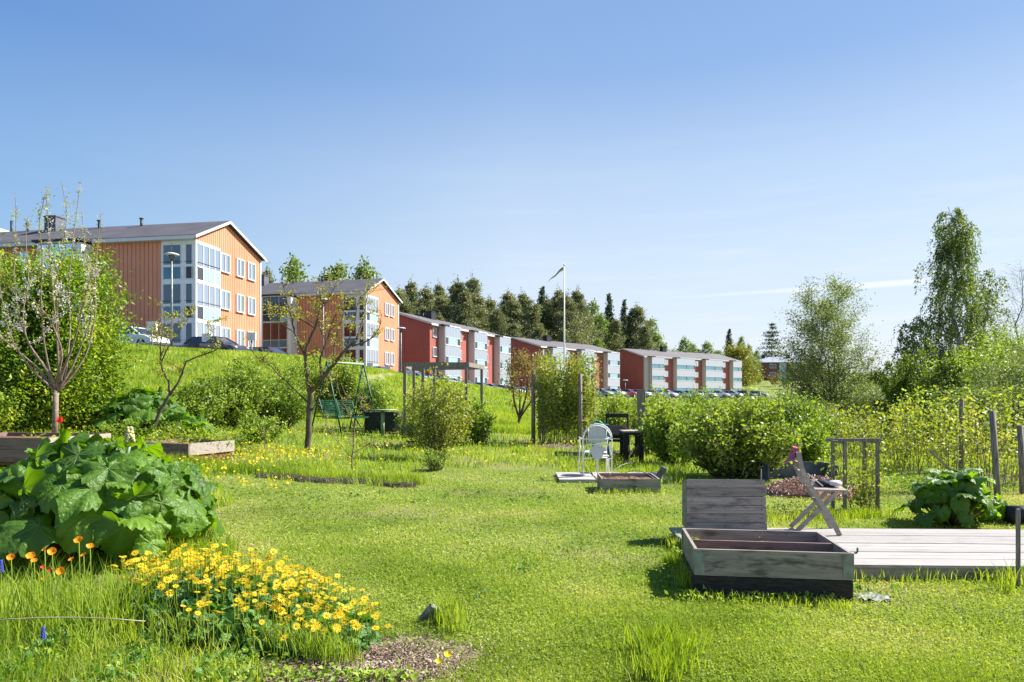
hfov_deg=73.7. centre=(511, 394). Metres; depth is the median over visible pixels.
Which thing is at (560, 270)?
flagpole
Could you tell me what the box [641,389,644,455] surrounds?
wooden post
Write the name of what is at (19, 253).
window
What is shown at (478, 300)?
pine tree
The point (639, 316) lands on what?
pine tree
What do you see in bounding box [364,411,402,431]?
storage box
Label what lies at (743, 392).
parked car
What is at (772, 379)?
round shrub
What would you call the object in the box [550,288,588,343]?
pine tree
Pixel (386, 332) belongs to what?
window
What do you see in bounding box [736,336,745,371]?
birch tree
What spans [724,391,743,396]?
parked car
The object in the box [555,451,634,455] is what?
edging log
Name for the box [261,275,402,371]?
orange apartment block
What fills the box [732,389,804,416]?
currant bush
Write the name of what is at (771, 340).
spruce tree
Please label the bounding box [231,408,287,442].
currant bush
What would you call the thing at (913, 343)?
birch tree
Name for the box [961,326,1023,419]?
scrub tree
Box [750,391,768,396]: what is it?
parked car
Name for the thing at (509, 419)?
bank grass
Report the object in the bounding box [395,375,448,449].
currant bush
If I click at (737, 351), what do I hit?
maple tree
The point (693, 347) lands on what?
birch tree
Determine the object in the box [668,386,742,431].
currant bush
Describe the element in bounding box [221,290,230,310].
window
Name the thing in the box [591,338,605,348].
birch tree
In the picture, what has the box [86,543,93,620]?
poppy
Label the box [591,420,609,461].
metal chair
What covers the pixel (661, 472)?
leaning slate
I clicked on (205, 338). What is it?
charger box
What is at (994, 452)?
wooden post
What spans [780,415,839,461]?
currant bush
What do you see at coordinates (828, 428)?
currant bush
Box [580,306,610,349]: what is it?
pine tree
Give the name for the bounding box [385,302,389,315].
window
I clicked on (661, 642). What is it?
grass tufts
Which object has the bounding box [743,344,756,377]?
birch tree
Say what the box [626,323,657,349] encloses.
pine tree
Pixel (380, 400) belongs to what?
currant bush
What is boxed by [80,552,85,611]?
poppy
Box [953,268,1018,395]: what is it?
birch tree
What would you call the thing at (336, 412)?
garden swing
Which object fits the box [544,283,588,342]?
pine tree
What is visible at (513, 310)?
pine tree
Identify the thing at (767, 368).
brick apartment block
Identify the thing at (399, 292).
pine tree
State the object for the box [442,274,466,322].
pine tree
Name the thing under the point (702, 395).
currant bush
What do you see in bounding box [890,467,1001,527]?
rhubarb plant
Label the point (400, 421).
currant bush
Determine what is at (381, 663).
bark chips
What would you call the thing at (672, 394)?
parked car
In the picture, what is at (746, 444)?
currant bush
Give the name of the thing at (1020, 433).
wooden post
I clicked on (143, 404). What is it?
rhubarb plant
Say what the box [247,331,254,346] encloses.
window
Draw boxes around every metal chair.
[578,423,612,475]
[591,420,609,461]
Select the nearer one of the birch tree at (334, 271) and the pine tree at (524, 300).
the birch tree at (334, 271)
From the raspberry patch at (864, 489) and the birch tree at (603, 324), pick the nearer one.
the raspberry patch at (864, 489)
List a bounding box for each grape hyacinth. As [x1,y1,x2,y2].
[0,560,3,572]
[40,626,45,653]
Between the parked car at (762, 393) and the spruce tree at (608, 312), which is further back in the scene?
the spruce tree at (608, 312)
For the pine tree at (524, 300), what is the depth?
169.19 m
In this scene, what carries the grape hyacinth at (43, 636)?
on the ground at (470, 488)
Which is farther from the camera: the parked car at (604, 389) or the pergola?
the parked car at (604, 389)
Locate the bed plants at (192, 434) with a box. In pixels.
[23,416,273,459]
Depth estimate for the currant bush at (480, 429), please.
19.25 m
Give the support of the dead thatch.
on the ground at (470, 488)
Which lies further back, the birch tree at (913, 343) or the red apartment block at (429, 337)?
the red apartment block at (429, 337)
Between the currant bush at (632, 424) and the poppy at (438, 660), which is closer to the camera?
the poppy at (438, 660)
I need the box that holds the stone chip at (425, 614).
[418,603,439,619]
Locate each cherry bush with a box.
[0,224,156,432]
[0,360,78,432]
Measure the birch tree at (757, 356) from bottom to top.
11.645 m
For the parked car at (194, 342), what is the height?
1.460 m
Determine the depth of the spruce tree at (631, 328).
201.29 m
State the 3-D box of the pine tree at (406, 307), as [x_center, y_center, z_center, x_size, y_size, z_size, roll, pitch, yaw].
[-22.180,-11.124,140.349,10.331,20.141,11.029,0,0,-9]
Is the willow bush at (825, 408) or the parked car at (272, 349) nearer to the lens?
the willow bush at (825, 408)
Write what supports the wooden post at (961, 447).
on the ground at (470, 488)
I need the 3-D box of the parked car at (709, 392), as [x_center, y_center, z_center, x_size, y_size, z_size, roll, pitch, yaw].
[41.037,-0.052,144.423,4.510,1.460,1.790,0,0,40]
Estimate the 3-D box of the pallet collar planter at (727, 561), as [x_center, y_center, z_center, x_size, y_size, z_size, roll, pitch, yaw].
[1.974,1.325,5.392,1.143,0.451,0.872,0,0,8]
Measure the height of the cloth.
0.183 m
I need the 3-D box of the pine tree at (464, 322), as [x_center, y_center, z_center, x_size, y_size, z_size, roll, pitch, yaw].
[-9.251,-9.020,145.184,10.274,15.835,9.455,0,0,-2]
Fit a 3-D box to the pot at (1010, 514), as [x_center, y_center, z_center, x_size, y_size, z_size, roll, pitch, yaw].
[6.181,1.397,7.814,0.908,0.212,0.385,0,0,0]
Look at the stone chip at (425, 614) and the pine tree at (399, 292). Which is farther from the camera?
the pine tree at (399, 292)
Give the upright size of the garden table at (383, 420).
0.835 m
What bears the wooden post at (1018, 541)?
on the ground at (470, 488)
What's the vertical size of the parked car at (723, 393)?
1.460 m
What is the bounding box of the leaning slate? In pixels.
[656,466,666,478]
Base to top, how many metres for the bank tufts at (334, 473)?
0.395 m
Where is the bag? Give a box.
[807,473,841,486]
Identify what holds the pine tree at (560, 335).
on the ground at (470, 488)
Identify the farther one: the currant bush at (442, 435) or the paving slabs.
the currant bush at (442, 435)
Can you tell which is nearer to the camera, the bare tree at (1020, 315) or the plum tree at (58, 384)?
the plum tree at (58, 384)
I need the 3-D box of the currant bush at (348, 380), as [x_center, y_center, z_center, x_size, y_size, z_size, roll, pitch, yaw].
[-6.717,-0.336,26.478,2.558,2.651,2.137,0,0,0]
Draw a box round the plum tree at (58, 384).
[0,181,104,432]
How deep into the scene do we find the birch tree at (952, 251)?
31.65 m
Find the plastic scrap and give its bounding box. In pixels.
[854,592,890,601]
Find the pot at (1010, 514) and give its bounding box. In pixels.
[1003,505,1023,523]
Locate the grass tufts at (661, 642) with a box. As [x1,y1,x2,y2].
[0,444,1023,681]
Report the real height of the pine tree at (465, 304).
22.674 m
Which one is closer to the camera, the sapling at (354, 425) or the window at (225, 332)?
the sapling at (354, 425)
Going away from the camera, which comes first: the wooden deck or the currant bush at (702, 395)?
the wooden deck
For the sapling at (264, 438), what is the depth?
14.48 m
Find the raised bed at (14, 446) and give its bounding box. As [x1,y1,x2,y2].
[0,432,110,464]
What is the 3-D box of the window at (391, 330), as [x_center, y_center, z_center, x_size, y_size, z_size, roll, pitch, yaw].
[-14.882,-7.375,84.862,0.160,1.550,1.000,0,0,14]
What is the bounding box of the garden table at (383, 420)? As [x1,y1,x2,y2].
[370,409,397,435]
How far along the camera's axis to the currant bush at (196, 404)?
18.15 m
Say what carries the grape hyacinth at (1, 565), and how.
on the ground at (470, 488)
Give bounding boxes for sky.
[0,0,1023,373]
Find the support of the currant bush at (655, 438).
on the ground at (470, 488)
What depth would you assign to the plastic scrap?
5.01 m
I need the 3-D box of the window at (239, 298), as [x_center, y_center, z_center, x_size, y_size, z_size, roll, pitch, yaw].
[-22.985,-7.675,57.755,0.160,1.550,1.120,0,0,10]
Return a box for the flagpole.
[551,264,564,396]
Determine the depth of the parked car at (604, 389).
125.92 m
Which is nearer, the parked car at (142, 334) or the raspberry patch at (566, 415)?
the raspberry patch at (566, 415)
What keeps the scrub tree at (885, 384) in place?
on the ground at (470, 488)
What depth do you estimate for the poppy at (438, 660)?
3.58 m
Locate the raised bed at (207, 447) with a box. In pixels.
[134,438,234,461]
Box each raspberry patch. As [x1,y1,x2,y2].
[530,349,602,444]
[814,444,905,510]
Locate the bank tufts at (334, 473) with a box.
[247,463,435,485]
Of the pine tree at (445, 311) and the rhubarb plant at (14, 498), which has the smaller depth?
the rhubarb plant at (14, 498)
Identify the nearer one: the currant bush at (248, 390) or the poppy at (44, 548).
the poppy at (44, 548)
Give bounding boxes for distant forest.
[826,371,1005,384]
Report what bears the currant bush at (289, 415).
on the ground at (470, 488)
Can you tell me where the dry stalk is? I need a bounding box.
[0,617,144,621]
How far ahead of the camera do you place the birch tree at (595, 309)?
199.56 m
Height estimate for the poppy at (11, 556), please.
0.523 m
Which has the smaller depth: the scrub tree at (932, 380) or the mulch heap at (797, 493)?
the mulch heap at (797, 493)
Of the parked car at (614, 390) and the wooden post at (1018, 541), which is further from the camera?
the parked car at (614, 390)
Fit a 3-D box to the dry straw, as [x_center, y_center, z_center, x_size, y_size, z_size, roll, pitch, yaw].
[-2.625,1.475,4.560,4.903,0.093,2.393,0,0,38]
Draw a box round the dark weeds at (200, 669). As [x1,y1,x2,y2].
[0,488,897,681]
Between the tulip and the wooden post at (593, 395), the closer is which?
the tulip
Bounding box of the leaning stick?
[929,450,950,470]
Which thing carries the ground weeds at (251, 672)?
on the ground at (470, 488)
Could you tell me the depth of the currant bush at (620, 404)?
23.66 m
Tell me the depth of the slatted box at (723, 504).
6.87 m
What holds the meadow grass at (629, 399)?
on the ground at (470, 488)
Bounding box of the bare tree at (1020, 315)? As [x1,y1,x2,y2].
[978,260,1023,356]
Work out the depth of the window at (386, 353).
83.31 m
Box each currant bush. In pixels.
[158,369,251,429]
[193,354,298,428]
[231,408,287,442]
[251,369,324,427]
[268,351,339,412]
[316,352,370,416]
[346,374,395,415]
[390,396,417,437]
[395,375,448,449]
[405,363,470,459]
[418,444,456,470]
[434,378,482,447]
[463,396,496,444]
[589,388,636,430]
[618,391,669,453]
[625,383,683,416]
[634,396,703,464]
[662,386,815,478]
[666,377,742,413]
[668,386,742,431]
[705,379,782,425]
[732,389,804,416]
[753,386,830,449]
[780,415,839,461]
[799,411,859,437]
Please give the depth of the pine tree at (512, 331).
147.07 m
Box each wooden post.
[531,371,534,443]
[578,374,581,445]
[591,375,594,443]
[637,390,640,428]
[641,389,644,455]
[959,399,963,469]
[989,411,1000,500]
[1016,509,1020,588]
[1017,425,1023,493]
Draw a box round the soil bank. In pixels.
[256,472,417,487]
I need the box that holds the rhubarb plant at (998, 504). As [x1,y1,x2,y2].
[971,493,1007,521]
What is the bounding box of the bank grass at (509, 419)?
[4,342,633,435]
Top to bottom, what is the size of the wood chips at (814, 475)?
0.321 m
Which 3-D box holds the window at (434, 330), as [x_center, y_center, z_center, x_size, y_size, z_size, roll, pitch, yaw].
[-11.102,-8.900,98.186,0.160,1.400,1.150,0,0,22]
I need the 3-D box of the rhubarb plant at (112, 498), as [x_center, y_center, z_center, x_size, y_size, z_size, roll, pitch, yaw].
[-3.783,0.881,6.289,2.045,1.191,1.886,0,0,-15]
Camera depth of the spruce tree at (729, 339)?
234.74 m
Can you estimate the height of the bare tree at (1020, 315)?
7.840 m
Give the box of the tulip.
[56,417,62,428]
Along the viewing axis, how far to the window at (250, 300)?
59.32 m
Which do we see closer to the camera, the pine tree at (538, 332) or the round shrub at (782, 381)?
the pine tree at (538, 332)
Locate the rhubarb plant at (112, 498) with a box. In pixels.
[0,426,224,560]
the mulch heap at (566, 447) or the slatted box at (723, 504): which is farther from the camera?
the mulch heap at (566, 447)
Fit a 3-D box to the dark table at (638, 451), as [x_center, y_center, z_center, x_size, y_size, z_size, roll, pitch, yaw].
[2.659,1.147,15.200,0.453,0.690,0.600,0,0,0]
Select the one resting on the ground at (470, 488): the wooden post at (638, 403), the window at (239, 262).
the wooden post at (638, 403)
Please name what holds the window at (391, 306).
in the orange apartment block at (382, 349)
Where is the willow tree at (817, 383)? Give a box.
[765,270,891,423]
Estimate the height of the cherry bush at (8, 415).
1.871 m
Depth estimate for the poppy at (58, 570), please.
4.30 m
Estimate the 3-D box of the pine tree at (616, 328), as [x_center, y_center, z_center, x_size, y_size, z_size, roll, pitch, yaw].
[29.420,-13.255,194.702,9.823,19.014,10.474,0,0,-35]
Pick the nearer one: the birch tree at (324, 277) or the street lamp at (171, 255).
the street lamp at (171, 255)
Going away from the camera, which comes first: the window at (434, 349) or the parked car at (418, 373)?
the parked car at (418, 373)
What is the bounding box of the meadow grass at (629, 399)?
[590,380,948,413]
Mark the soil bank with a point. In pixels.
(344, 480)
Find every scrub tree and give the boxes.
[865,358,934,437]
[890,336,979,444]
[922,320,1023,427]
[927,360,1023,453]
[948,311,1023,403]
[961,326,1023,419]
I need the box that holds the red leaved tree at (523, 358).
[495,344,548,423]
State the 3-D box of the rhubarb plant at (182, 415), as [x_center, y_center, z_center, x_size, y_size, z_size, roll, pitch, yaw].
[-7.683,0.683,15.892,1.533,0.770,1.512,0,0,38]
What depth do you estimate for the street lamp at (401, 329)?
73.94 m
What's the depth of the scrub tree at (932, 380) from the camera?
26.87 m
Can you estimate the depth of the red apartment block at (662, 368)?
167.28 m
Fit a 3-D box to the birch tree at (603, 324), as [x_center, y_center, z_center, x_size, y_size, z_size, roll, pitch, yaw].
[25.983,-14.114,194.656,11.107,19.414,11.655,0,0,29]
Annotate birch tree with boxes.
[275,252,312,282]
[311,266,329,280]
[317,259,352,280]
[351,255,381,279]
[588,298,610,347]
[588,312,617,351]
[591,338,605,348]
[644,316,666,348]
[650,331,667,350]
[672,336,695,352]
[687,343,697,352]
[696,340,716,353]
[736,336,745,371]
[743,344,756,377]
[753,350,762,375]
[878,206,1008,437]
[880,315,940,435]
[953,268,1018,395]
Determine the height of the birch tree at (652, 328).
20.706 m
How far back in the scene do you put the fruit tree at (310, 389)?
14.87 m
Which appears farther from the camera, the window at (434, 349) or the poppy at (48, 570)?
the window at (434, 349)
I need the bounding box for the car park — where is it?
[596,395,883,399]
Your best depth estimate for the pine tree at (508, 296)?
164.55 m
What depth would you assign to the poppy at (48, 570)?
4.25 m
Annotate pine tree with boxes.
[261,262,275,282]
[394,281,410,302]
[399,292,420,315]
[402,274,419,305]
[413,282,437,315]
[413,301,430,316]
[432,292,462,324]
[433,281,450,314]
[436,310,445,320]
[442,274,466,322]
[451,284,483,329]
[457,270,484,319]
[460,317,474,327]
[462,286,492,331]
[483,295,501,333]
[485,306,512,335]
[496,286,523,325]
[501,294,534,338]
[505,319,524,337]
[516,287,533,322]
[519,299,553,338]
[529,323,545,339]
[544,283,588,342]
[544,293,559,340]
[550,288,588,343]
[555,327,576,344]
[570,284,597,344]
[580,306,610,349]
[605,314,628,351]
[618,302,655,349]
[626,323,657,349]
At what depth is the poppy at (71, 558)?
4.21 m
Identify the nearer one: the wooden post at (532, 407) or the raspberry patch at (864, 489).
the raspberry patch at (864, 489)
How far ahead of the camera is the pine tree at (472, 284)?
163.44 m
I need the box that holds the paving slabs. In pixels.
[556,472,671,481]
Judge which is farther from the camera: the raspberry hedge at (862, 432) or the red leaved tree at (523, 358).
the red leaved tree at (523, 358)
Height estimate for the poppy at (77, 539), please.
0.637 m
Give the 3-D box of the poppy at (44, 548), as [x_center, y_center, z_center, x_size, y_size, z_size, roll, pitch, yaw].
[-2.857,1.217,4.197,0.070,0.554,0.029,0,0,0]
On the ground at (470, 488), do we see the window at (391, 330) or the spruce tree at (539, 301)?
the spruce tree at (539, 301)
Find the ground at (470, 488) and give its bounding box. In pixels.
[0,348,1023,681]
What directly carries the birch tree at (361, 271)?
on the ground at (470, 488)
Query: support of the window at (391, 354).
in the orange apartment block at (382, 349)
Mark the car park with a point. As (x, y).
(629, 396)
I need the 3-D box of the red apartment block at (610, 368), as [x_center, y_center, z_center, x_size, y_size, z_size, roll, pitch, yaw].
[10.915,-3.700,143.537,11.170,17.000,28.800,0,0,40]
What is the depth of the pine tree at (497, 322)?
148.80 m
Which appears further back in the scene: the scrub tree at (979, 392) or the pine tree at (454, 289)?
the pine tree at (454, 289)
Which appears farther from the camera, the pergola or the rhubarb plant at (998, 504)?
the pergola
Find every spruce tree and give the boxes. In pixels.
[536,286,556,335]
[603,293,617,346]
[616,299,628,346]
[623,310,639,348]
[720,328,733,355]
[758,323,792,356]
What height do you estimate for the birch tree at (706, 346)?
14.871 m
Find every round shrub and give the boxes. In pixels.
[767,373,781,386]
[777,375,791,387]
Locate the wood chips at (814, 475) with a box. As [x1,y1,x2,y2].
[534,443,872,498]
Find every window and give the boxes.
[17,251,29,268]
[221,252,230,273]
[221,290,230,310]
[221,327,229,338]
[236,258,244,277]
[236,293,244,313]
[236,329,243,345]
[247,262,255,281]
[247,296,255,315]
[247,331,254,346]
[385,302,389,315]
[385,327,389,340]
[385,352,389,364]
[390,304,394,317]
[390,328,394,341]
[390,353,394,365]
[432,327,436,337]
[432,347,436,356]
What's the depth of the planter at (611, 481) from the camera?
10.34 m
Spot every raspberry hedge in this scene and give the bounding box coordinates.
[824,400,907,460]
[866,396,975,474]
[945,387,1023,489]
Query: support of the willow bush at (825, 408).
on the ground at (470, 488)
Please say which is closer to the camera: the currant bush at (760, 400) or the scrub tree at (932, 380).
the currant bush at (760, 400)
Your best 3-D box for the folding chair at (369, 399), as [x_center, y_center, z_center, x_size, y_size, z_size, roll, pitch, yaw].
[-4.906,0.603,22.334,0.430,1.037,0.560,0,0,20]
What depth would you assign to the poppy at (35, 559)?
4.35 m
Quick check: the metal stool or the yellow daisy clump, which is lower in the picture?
the yellow daisy clump
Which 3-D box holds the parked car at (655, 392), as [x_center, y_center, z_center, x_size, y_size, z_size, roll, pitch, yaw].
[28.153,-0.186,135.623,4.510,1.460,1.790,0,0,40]
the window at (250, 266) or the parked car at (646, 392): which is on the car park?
the parked car at (646, 392)
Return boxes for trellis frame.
[825,438,880,512]
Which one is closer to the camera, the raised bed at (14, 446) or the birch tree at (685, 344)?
the raised bed at (14, 446)
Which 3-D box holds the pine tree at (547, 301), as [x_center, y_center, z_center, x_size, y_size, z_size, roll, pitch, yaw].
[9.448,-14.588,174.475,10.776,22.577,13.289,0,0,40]
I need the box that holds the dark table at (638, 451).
[619,430,643,462]
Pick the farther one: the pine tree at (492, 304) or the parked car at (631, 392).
the pine tree at (492, 304)
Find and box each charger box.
[146,321,157,345]
[202,334,211,341]
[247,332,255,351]
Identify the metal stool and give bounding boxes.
[596,455,608,472]
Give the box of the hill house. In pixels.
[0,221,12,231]
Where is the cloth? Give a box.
[782,446,798,463]
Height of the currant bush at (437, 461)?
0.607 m
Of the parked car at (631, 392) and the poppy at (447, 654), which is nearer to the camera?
the poppy at (447, 654)
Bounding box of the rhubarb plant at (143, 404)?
[87,384,186,432]
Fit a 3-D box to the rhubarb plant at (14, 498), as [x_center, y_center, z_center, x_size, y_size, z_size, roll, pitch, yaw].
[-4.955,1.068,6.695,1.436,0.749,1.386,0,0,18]
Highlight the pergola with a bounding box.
[402,362,483,439]
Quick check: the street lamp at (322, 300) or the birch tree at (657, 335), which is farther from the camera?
the birch tree at (657, 335)
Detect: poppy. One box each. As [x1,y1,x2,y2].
[6,553,17,627]
[25,552,35,626]
[26,558,37,627]
[39,566,44,633]
[42,547,51,630]
[44,547,56,625]
[46,569,51,622]
[56,567,64,614]
[68,557,73,620]
[73,536,82,629]
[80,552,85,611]
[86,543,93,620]
[435,657,443,679]
[444,651,452,672]
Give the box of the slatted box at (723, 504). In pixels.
[682,479,766,529]
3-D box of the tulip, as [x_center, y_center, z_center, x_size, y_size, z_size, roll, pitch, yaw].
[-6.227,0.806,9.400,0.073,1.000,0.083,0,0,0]
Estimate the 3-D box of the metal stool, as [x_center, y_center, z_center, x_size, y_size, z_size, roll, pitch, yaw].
[1.683,1.292,12.700,0.220,0.315,0.220,0,0,0]
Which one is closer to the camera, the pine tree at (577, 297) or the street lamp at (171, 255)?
the street lamp at (171, 255)
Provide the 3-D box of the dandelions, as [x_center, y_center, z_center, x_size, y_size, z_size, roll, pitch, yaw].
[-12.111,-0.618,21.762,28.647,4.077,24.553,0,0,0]
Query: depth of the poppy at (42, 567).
4.15 m
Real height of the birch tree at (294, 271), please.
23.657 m
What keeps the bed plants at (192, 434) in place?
in the raised bed at (207, 447)
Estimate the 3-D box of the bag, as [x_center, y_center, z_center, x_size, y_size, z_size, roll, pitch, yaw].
[3.131,0.859,6.872,0.332,0.148,0.262,0,0,14]
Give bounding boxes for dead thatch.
[213,477,1017,680]
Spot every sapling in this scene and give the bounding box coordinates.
[253,416,276,451]
[322,372,374,467]
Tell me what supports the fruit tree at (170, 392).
on the ground at (470, 488)
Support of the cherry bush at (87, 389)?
on the ground at (470, 488)
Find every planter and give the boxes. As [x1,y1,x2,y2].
[597,463,660,492]
[681,528,858,601]
[759,461,838,482]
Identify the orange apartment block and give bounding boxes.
[0,215,266,346]
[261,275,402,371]
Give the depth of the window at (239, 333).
57.71 m
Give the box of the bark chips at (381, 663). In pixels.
[45,613,554,681]
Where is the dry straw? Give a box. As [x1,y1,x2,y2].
[0,568,485,681]
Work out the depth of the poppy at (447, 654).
3.62 m
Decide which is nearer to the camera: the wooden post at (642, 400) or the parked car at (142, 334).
the wooden post at (642, 400)
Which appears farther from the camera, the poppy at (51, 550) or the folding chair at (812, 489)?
the folding chair at (812, 489)
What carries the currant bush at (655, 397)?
on the ground at (470, 488)
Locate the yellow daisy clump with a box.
[107,541,397,664]
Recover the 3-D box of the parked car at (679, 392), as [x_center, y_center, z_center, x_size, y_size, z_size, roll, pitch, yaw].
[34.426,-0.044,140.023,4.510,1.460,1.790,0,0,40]
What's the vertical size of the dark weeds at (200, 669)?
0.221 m
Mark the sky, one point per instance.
(692, 162)
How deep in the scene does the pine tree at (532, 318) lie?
158.75 m
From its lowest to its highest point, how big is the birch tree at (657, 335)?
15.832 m
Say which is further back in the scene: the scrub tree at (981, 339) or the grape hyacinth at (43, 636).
the scrub tree at (981, 339)
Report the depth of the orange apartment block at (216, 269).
53.18 m
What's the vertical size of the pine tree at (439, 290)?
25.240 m
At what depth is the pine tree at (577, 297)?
178.41 m
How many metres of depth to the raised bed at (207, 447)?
12.60 m
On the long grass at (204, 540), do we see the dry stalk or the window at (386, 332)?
the dry stalk
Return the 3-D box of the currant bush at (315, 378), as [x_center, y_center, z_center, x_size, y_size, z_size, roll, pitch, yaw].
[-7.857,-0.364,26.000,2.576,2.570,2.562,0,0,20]
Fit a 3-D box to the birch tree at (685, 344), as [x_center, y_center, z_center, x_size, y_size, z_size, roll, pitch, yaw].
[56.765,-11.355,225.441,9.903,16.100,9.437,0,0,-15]
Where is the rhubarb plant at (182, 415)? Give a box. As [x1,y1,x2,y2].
[144,408,216,438]
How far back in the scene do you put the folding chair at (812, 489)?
6.70 m
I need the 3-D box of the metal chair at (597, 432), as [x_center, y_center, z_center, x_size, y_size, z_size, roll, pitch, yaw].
[1.503,0.983,12.374,0.552,0.934,0.513,0,0,-4]
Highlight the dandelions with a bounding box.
[9,364,619,487]
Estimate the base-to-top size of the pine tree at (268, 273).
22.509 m
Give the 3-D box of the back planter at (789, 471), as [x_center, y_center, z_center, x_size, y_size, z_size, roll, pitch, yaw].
[4.955,1.348,11.851,1.150,0.300,0.625,0,0,6]
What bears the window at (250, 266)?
in the orange apartment block at (216, 269)
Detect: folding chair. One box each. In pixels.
[353,397,370,427]
[789,449,847,535]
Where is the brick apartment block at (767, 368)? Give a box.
[745,354,825,380]
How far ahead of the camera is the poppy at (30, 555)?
4.25 m
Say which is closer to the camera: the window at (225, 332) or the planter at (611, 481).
the planter at (611, 481)
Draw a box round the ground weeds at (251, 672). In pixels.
[0,473,925,681]
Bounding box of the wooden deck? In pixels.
[669,527,1023,581]
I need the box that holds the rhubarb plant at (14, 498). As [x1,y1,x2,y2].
[0,467,54,525]
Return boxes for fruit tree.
[146,299,228,432]
[243,267,386,452]
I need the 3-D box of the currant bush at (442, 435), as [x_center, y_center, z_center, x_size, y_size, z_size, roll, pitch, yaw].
[-1.661,0.399,15.200,1.478,2.305,1.235,0,0,11]
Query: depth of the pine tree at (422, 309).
150.30 m
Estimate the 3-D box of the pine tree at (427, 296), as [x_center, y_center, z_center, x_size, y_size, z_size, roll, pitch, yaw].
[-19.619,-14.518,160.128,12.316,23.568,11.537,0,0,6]
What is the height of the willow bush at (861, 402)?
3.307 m
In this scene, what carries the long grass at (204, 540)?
on the ground at (470, 488)
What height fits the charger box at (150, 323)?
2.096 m
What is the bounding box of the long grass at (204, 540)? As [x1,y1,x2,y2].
[0,348,1018,681]
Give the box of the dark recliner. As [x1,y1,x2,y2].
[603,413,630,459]
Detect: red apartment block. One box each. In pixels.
[399,311,510,385]
[511,335,619,388]
[617,347,741,390]
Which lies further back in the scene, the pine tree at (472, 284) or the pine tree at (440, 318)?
the pine tree at (472, 284)
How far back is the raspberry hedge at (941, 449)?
13.20 m
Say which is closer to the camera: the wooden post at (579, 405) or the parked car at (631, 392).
the wooden post at (579, 405)
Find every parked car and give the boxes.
[103,326,169,345]
[180,336,249,350]
[249,347,289,354]
[399,371,432,378]
[595,388,612,395]
[607,389,626,395]
[620,389,636,396]
[632,389,651,396]
[646,390,665,396]
[660,390,678,396]
[673,391,689,397]
[698,391,717,397]
[711,391,730,396]
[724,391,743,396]
[737,391,756,395]
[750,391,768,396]
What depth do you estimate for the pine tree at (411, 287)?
164.35 m
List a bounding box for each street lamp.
[164,252,178,346]
[319,298,326,357]
[396,327,405,370]
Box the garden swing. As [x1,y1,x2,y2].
[312,361,379,433]
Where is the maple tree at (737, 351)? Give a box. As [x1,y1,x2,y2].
[719,342,765,389]
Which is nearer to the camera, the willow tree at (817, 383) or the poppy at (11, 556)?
the poppy at (11, 556)
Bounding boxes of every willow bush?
[790,391,844,422]
[833,376,890,429]
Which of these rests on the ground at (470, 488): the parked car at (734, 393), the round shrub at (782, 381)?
the round shrub at (782, 381)
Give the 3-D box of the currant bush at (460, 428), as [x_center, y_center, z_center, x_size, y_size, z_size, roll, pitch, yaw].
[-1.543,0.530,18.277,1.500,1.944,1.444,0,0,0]
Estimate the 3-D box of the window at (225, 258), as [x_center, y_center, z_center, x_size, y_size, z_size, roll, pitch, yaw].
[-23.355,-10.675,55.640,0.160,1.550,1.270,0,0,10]
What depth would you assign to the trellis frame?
8.54 m
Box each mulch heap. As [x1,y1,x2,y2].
[530,444,581,451]
[765,476,860,499]
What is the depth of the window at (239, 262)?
57.66 m
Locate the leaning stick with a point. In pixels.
(938, 459)
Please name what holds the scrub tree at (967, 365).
on the ground at (470, 488)
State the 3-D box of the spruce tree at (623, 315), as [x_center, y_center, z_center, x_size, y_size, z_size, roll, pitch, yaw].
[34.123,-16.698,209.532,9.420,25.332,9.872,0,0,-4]
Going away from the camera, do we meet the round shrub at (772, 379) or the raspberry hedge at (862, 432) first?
the raspberry hedge at (862, 432)

